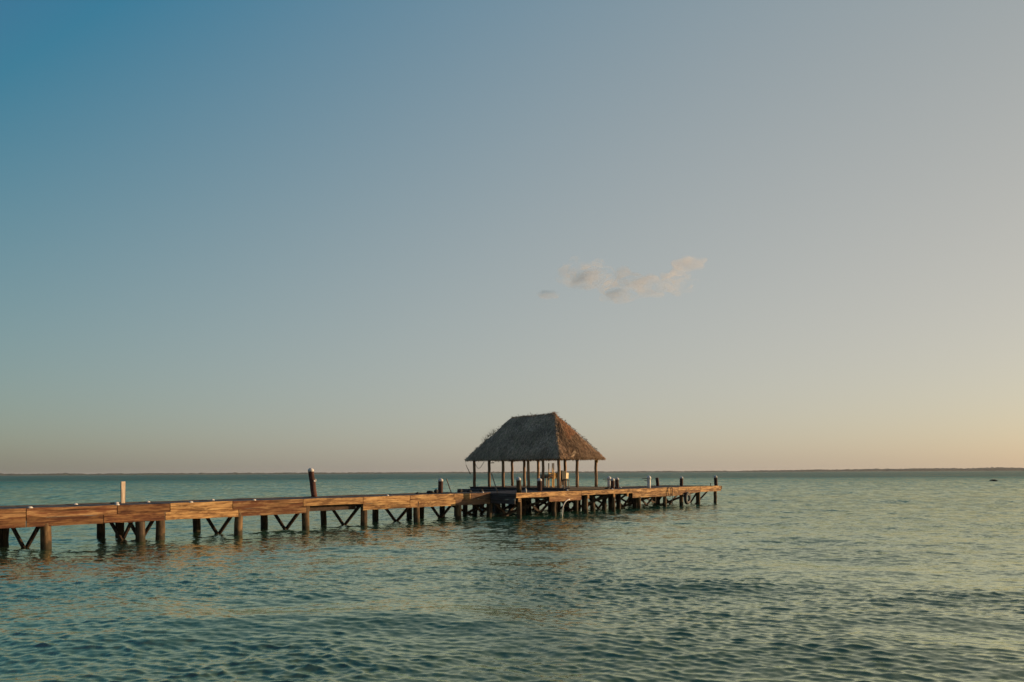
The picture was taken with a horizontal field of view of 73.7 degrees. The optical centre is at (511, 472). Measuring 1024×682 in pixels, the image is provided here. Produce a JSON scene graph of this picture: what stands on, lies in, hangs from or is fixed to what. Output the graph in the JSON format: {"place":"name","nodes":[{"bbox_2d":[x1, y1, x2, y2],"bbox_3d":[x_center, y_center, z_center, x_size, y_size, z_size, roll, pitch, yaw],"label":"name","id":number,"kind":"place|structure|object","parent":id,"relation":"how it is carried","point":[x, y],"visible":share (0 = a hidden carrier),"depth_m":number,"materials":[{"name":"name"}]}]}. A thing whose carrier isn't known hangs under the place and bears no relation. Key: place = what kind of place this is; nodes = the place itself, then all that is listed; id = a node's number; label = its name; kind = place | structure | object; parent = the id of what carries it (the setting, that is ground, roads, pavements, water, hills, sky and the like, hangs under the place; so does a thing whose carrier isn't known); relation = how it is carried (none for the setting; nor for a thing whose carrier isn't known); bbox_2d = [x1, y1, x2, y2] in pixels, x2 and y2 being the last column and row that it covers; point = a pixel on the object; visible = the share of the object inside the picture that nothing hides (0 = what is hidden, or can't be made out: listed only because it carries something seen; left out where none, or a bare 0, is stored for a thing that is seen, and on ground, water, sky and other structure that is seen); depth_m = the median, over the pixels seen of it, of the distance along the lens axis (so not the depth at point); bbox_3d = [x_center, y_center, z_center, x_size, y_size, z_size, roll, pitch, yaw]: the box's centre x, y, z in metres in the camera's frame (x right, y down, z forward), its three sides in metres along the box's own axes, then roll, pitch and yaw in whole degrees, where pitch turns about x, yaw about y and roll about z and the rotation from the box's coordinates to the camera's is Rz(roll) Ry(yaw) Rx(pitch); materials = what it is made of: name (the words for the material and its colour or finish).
{"place":"outdoors","nodes":[
{"label":"outdoors","id":0,"kind":"place"},
{"bbox_2d":[0,471,1023,681],"bbox_3d":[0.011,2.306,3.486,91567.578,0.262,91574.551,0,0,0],"label":"water","id":1,"kind":"structure","parent":0,"point":[881,576],"depth_m":13.79,"materials":[{"name":"teal liquid"}]},
{"bbox_2d":[0,485,721,549],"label":"pier","id":2,"kind":"structure","parent":1,"relation":"in","point":[43,518],"depth_m":28.25,"materials":[{"name":"brown wood"}]},
{"bbox_2d":[121,481,124,502],"bbox_3d":[-14.413,0.737,25.291,0.058,0.826,0.164,0,0,22],"label":"flat stake","id":3,"kind":"object","parent":2,"relation":"on","point":[123,492],"visible":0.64,"depth_m":25.28,"materials":[{"name":"grey wood"}]},
{"bbox_2d":[308,468,316,496],"bbox_3d":[-9.048,0.460,30.975,0.411,1.355,0.289,0,0,-17],"label":"mooring post","id":4,"kind":"object","parent":2,"relation":"on","point":[312,480],"visible":0.96,"depth_m":30.88,"materials":[{"name":"brown wood"}]},
{"bbox_2d":[438,478,442,492],"bbox_3d":[-3.816,0.703,36.458,0.280,0.809,0.297,0,0,44],"label":"mooring post","id":5,"kind":"object","parent":2,"relation":"on","point":[440,485],"visible":0.93,"depth_m":36.34,"materials":[{"name":"brown wood"}]},
{"bbox_2d":[516,477,521,492],"bbox_3d":[0.342,0.655,34.517,0.257,0.873,0.299,0,0,43],"label":"mooring post","id":6,"kind":"object","parent":2,"relation":"on","point":[518,483],"visible":0.96,"depth_m":34.42,"materials":[{"name":"brown wood"}]},
{"bbox_2d":[465,411,609,489],"bbox_3d":[1.490,-1.432,43.931,8.376,4.937,5.178,0,0,44],"label":"thatched hut","id":7,"kind":"object","parent":2,"relation":"on","point":[552,436],"visible":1,"depth_m":42.30,"materials":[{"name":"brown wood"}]},
{"bbox_2d":[539,474,552,486],"bbox_3d":[2.179,0.512,42.440,0.705,0.796,0.627,0,0,43],"label":"table","id":8,"kind":"object","parent":7,"relation":"on","point":[546,476],"visible":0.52,"depth_m":42.21,"materials":[{"name":"brown wood"}]},
{"bbox_2d":[548,463,556,486],"bbox_3d":[2.540,0.158,42.108,0.453,1.500,0.402,0,0,44],"label":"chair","id":9,"kind":"object","parent":7,"relation":"on","point":[554,476],"visible":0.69,"depth_m":42.10,"materials":[{"name":"wood"}]},
{"bbox_2d":[537,478,541,490],"bbox_3d":[1.579,0.698,39.163,0.279,0.770,0.283,0,0,43],"label":"mooring post","id":10,"kind":"object","parent":2,"relation":"on","point":[539,484],"visible":0.94,"depth_m":39.05,"materials":[{"name":"brown wood"}]},
{"bbox_2d":[603,476,610,486],"bbox_3d":[6.609,0.649,47.394,0.563,0.800,0.298,0,0,16],"label":"white post","id":11,"kind":"object","parent":2,"relation":"on","point":[608,481],"visible":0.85,"depth_m":47.25,"materials":[{"name":"paint"}]},
{"bbox_2d":[610,478,614,488],"bbox_3d":[5.952,0.687,40.431,0.256,0.751,0.261,0,0,44],"label":"mooring post","id":12,"kind":"object","parent":2,"relation":"on","point":[612,480],"visible":0.92,"depth_m":40.33,"materials":[{"name":"brown wood"}]},
{"bbox_2d":[615,477,618,487],"bbox_3d":[6.923,0.682,45.023,0.266,0.749,0.273,0,0,44],"label":"mooring post","id":13,"kind":"object","parent":2,"relation":"on","point":[616,482],"visible":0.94,"depth_m":44.92,"materials":[{"name":"brown wood"}]},
{"bbox_2d":[643,476,650,487],"bbox_3d":[8.569,0.610,43.437,0.551,0.860,0.268,0,0,14],"label":"white post","id":14,"kind":"object","parent":2,"relation":"on","point":[648,478],"visible":0.94,"depth_m":43.33,"materials":[{"name":"paint"}]},
{"bbox_2d":[684,489,690,504],"bbox_3d":[11.806,1.564,45.992,0.230,1.184,0.770,0,0,44],"label":"tyre","id":15,"kind":"object","parent":2,"relation":"hanging from","point":[686,501],"visible":1,"depth_m":45.84,"materials":[{"name":"black rubber"}]},
{"bbox_2d":[714,475,717,485],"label":"mooring post","id":16,"kind":"object","parent":2,"relation":"on","point":[715,481],"visible":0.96,"depth_m":49.63,"materials":[{"name":"brown wood"}]},
{"bbox_2d":[0,467,1023,475],"bbox_3d":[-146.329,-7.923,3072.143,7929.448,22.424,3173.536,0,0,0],"label":"shore","id":17,"kind":"structure","parent":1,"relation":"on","point":[933,469],"depth_m":3968.69,"materials":[{"name":"green plant"}]},
{"bbox_2d":[0,0,1023,473],"label":"sky","id":18,"kind":"structure","parent":0,"point":[239,236],"materials":[{"name":"blue"}]},
{"bbox_2d":[561,471,568,486],"bbox_3d":[3.193,0.396,41.374,0.400,1.020,0.648,0,0,44],"label":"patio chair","id":19,"kind":"object","parent":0,"point":[564,476],"visible":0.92,"depth_m":41.38,"materials":[{"name":"plastic"}]}
]}

